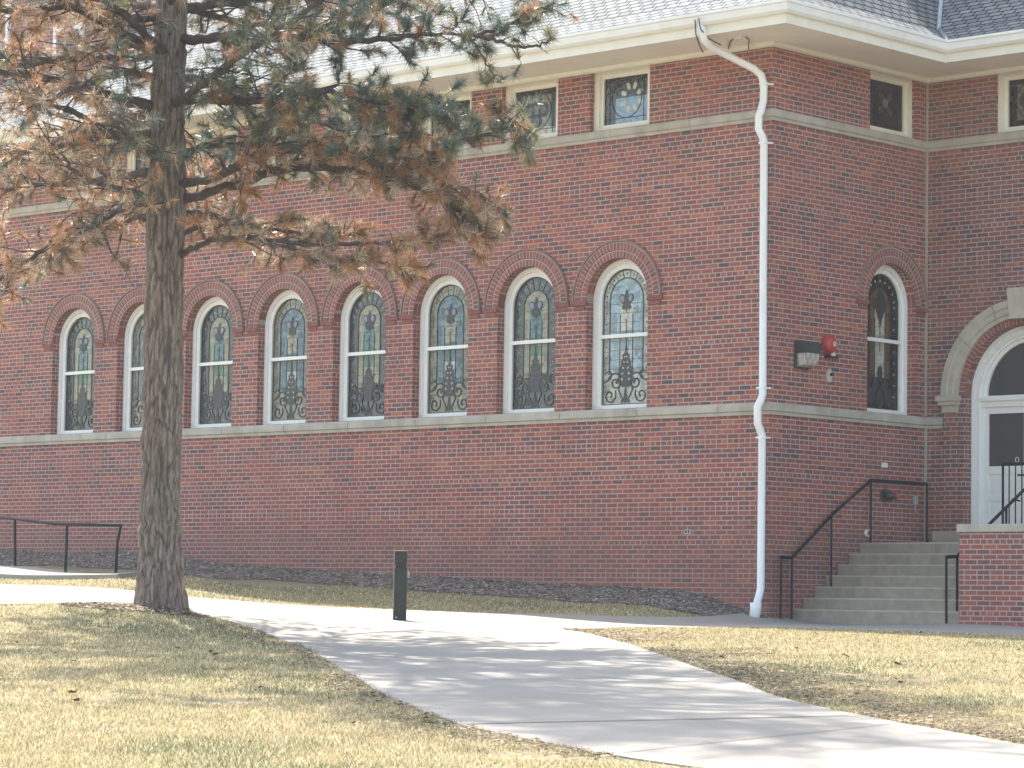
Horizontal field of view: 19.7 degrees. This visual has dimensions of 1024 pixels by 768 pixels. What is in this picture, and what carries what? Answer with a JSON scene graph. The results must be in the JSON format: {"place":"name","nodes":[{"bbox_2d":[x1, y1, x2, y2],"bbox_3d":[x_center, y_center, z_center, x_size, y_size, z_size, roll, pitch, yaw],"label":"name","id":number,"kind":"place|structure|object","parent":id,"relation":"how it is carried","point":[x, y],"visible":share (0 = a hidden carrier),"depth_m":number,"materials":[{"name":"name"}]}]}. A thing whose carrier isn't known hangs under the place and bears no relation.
{"place":"outdoors","nodes":[
{"label":"outdoors","id":0,"kind":"place"},
{"bbox_2d":[0,584,1023,767],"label":"path","id":1,"kind":"structure","parent":0,"point":[540,676],"depth_m":24.41,"materials":[{"name":"concrete"}]},
{"bbox_2d":[392,551,409,620],"bbox_3d":[-1.421,2.695,37.903,0.205,1.100,0.171,1,-4,-7],"label":"bollard","id":2,"kind":"object","parent":1,"relation":"on","point":[401,574],"visible":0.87,"depth_m":37.83,"materials":[{"name":"grey metal"}]},
{"bbox_2d":[0,549,1023,767],"bbox_3d":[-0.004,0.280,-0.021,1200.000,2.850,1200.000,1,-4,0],"label":"ground","id":3,"kind":"structure","parent":0,"point":[270,583],"depth_m":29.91,"materials":[{"name":"beige plant"}]},
{"bbox_2d":[0,566,136,579],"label":"ramp","id":4,"kind":"structure","parent":3,"relation":"on","point":[16,572],"depth_m":45.88,"materials":[{"name":"concrete"}]},
{"bbox_2d":[0,516,121,572],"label":"ramp railing","id":5,"kind":"object","parent":4,"relation":"on","point":[14,519],"visible":0.84,"depth_m":46.92,"materials":[{"name":"black metal"}]},
{"bbox_2d":[59,602,207,615],"bbox_3d":[-4.550,2.641,34.732,1.541,0.149,2.361,2,-5,-19],"label":"mulch ring","id":6,"kind":"object","parent":3,"relation":"on","point":[125,605],"visible":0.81,"depth_m":34.32,"materials":[{"name":"brown wood"}]},
{"bbox_2d":[0,0,582,608],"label":"pine tree","id":7,"kind":"object","parent":3,"relation":"on","point":[160,184],"visible":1,"depth_m":34.32,"materials":[{"name":"brown plant"}]},
{"bbox_2d":[0,548,769,617],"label":"mulch bed","id":8,"kind":"object","parent":3,"relation":"on","point":[331,578],"visible":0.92,"depth_m":45.75,"materials":[{"name":"brown wood"}]},
{"bbox_2d":[0,0,1023,617],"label":"church building","id":9,"kind":"structure","parent":3,"relation":"on","point":[590,376],"depth_m":44.69,"materials":[{"name":"red brick"}]},
{"bbox_2d":[0,15,10,64],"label":"window","id":10,"kind":"structure","parent":9,"relation":"in","point":[6,30],"depth_m":57.66,"materials":[{"name":"white paint"}]},
{"bbox_2d":[53,2,84,55],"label":"window","id":11,"kind":"structure","parent":9,"relation":"in","point":[78,28],"depth_m":56.41,"materials":[{"name":"white paint"}]},
{"bbox_2d":[57,309,94,433],"bbox_3d":[-7.764,-0.224,53.187,1.216,2.266,0.075,-3,-6,43],"label":"window","id":12,"kind":"structure","parent":9,"relation":"in","point":[77,337],"depth_m":53.32,"materials":[{"name":"multicoloured glass"}]},
{"bbox_2d":[61,149,98,201],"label":"upper window","id":13,"kind":"structure","parent":9,"relation":"in","point":[68,155],"depth_m":53.51,"materials":[{"name":"beige paint"}]},
{"bbox_2d":[122,303,144,430],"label":"window","id":14,"kind":"structure","parent":9,"relation":"in","point":[133,345],"depth_m":52.20,"materials":[{"name":"multicoloured glass"}]},
{"bbox_2d":[127,140,149,186],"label":"upper window","id":15,"kind":"structure","parent":9,"relation":"in","point":[134,163],"depth_m":52.47,"materials":[{"name":"beige paint"}]},
{"bbox_2d":[191,296,232,427],"bbox_3d":[-5.062,-0.374,50.655,1.216,2.266,0.075,-3,-6,43],"label":"window","id":16,"kind":"structure","parent":9,"relation":"in","point":[212,359],"depth_m":50.78,"materials":[{"name":"multicoloured glass"}]},
{"bbox_2d":[195,127,236,179],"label":"upper window","id":17,"kind":"structure","parent":9,"relation":"in","point":[234,139],"depth_m":50.81,"materials":[{"name":"beige paint"}]},
{"bbox_2d":[263,290,307,424],"bbox_3d":[-3.710,-0.449,49.389,1.216,2.266,0.075,-3,-6,43],"label":"window","id":18,"kind":"structure","parent":9,"relation":"in","point":[285,351],"depth_m":49.50,"materials":[{"name":"multicoloured glass"}]},
{"bbox_2d":[267,117,310,165],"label":"upper window","id":19,"kind":"structure","parent":9,"relation":"in","point":[294,136],"depth_m":49.75,"materials":[{"name":"beige paint"}]},
{"bbox_2d":[339,284,385,420],"bbox_3d":[-2.359,-0.524,48.122,1.216,2.266,0.075,-3,-6,43],"label":"window","id":20,"kind":"structure","parent":9,"relation":"in","point":[363,325],"depth_m":48.24,"materials":[{"name":"multicoloured glass"}]},
{"bbox_2d":[343,106,388,159],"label":"upper window","id":21,"kind":"structure","parent":9,"relation":"in","point":[344,114],"depth_m":48.56,"materials":[{"name":"beige paint"}]},
{"bbox_2d":[419,275,467,417],"bbox_3d":[-1.008,-0.599,46.856,1.216,2.266,0.075,-3,-6,43],"label":"window","id":22,"kind":"structure","parent":9,"relation":"in","point":[443,366],"depth_m":46.96,"materials":[{"name":"multicoloured glass"}]},
{"bbox_2d":[422,92,471,148],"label":"upper window","id":23,"kind":"structure","parent":9,"relation":"in","point":[464,98],"depth_m":46.98,"materials":[{"name":"beige paint"}]},
{"bbox_2d":[503,267,555,413],"bbox_3d":[0.344,-0.674,45.581,1.216,2.266,0.075,-3,-6,43],"label":"window","id":24,"kind":"structure","parent":9,"relation":"in","point":[529,311],"depth_m":45.69,"materials":[{"name":"multicoloured glass"}]},
{"bbox_2d":[505,79,557,142],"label":"upper window","id":25,"kind":"structure","parent":9,"relation":"in","point":[548,117],"depth_m":45.77,"materials":[{"name":"beige paint"}]},
{"bbox_2d":[592,259,647,409],"bbox_3d":[1.695,-0.749,44.324,1.216,2.266,0.075,-3,-6,43],"label":"window","id":26,"kind":"structure","parent":9,"relation":"in","point":[620,302],"depth_m":44.42,"materials":[{"name":"multicoloured glass"}]},
{"bbox_2d":[594,65,649,130],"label":"upper window","id":27,"kind":"structure","parent":9,"relation":"in","point":[621,96],"depth_m":44.63,"materials":[{"name":"beige paint"}]},
{"bbox_2d":[684,529,690,533],"bbox_3d":[2.556,2.154,42.976,0.120,0.070,0.014,-3,-6,43],"label":"cover plate","id":28,"kind":"object","parent":9,"relation":"attached to","point":[687,531],"visible":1,"depth_m":42.97,"materials":[{"name":"grey metal"}]},
{"bbox_2d":[794,341,820,369],"bbox_3d":[4.266,-0.422,42.606,0.235,0.400,0.340,-3,-6,43],"label":"wall lamp","id":29,"kind":"object","parent":9,"relation":"attached to","point":[806,355],"visible":1,"depth_m":42.52,"materials":[{"name":"grey metal"}]},
{"bbox_2d":[826,369,833,381],"bbox_3d":[4.654,-0.123,43.138,0.050,0.199,0.146,-3,-6,43],"label":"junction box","id":30,"kind":"object","parent":9,"relation":"attached to","point":[829,374],"visible":1,"depth_m":43.14,"materials":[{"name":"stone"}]},
{"bbox_2d":[822,334,838,358],"bbox_3d":[4.665,-0.556,43.102,0.148,0.350,0.320,-3,-6,43],"label":"alarm bell","id":31,"kind":"object","parent":9,"relation":"attached to","point":[829,344],"visible":1,"depth_m":43.03,"materials":[{"name":"red metal"}]},
{"bbox_2d":[864,529,868,536],"bbox_3d":[5.270,2.208,43.657,0.050,0.116,0.116,-3,-6,43],"label":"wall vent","id":32,"kind":"object","parent":9,"relation":"attached to","point":[866,532],"depth_m":43.62,"materials":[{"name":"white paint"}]},
{"bbox_2d":[867,264,907,414],"bbox_3d":[5.571,-0.677,44.456,0.075,2.266,1.216,-3,-6,43],"label":"window","id":33,"kind":"structure","parent":9,"relation":"in","point":[887,307],"depth_m":44.61,"materials":[{"name":"glass"}]},
{"bbox_2d":[880,489,897,502],"bbox_3d":[5.652,1.664,43.980,0.210,0.210,0.273,-3,-6,43],"label":"fire inlet","id":34,"kind":"object","parent":9,"relation":"attached to","point":[885,495],"visible":1,"depth_m":43.96,"materials":[{"name":"brown metal"}]},
{"bbox_2d":[870,70,911,137],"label":"upper window","id":35,"kind":"structure","parent":9,"relation":"in","point":[890,95],"depth_m":44.82,"materials":[{"name":"beige paint"}]},
{"bbox_2d":[913,496,917,513],"bbox_3d":[6.093,1.821,44.558,0.049,0.270,0.070,-3,-6,43],"label":"outlet box","id":36,"kind":"object","parent":9,"relation":"attached to","point":[915,500],"visible":1,"depth_m":44.55,"materials":[{"name":"grey metal"}]},
{"bbox_2d":[971,326,1023,523],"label":"door","id":37,"kind":"structure","parent":9,"relation":"in","point":[997,396],"depth_m":44.28,"materials":[{"name":"white paint"}]},
{"bbox_2d":[998,71,1023,132],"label":"upper window","id":38,"kind":"structure","parent":9,"relation":"in","point":[1010,85],"depth_m":44.39,"materials":[{"name":"beige paint"}]},
{"bbox_2d":[142,612,1023,758],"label":"litter","id":39,"kind":"object","parent":3,"relation":"on","point":[865,703],"visible":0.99,"depth_m":23.92,"materials":[{"name":"brown plant"}]},
{"bbox_2d":[793,531,958,624],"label":"concrete steps","id":40,"kind":"structure","parent":3,"relation":"on","point":[886,583],"depth_m":42.03,"materials":[{"name":"grey concrete"}]},
{"bbox_2d":[779,478,927,618],"bbox_3d":[5.046,2.429,43.267,0.044,2.120,3.594,-3,-6,43],"label":"stair railing","id":41,"kind":"object","parent":40,"relation":"on","point":[826,520],"visible":0.93,"depth_m":42.85,"materials":[{"name":"black metal"}]},
{"bbox_2d":[945,488,1023,623],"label":"stair railing","id":42,"kind":"object","parent":40,"relation":"on","point":[1012,501],"visible":0.63,"depth_m":40.64,"materials":[{"name":"black metal"}]},
{"bbox_2d":[957,524,1023,625],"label":"brick platform","id":43,"kind":"structure","parent":3,"relation":"on","point":[991,574],"depth_m":39.81,"materials":[{"name":"brick"}]},
{"bbox_2d":[1001,462,1023,523],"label":"iron balustrade","id":44,"kind":"object","parent":43,"relation":"on","point":[1003,464],"visible":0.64,"depth_m":42.64,"materials":[{"name":"black metal"}]}
]}

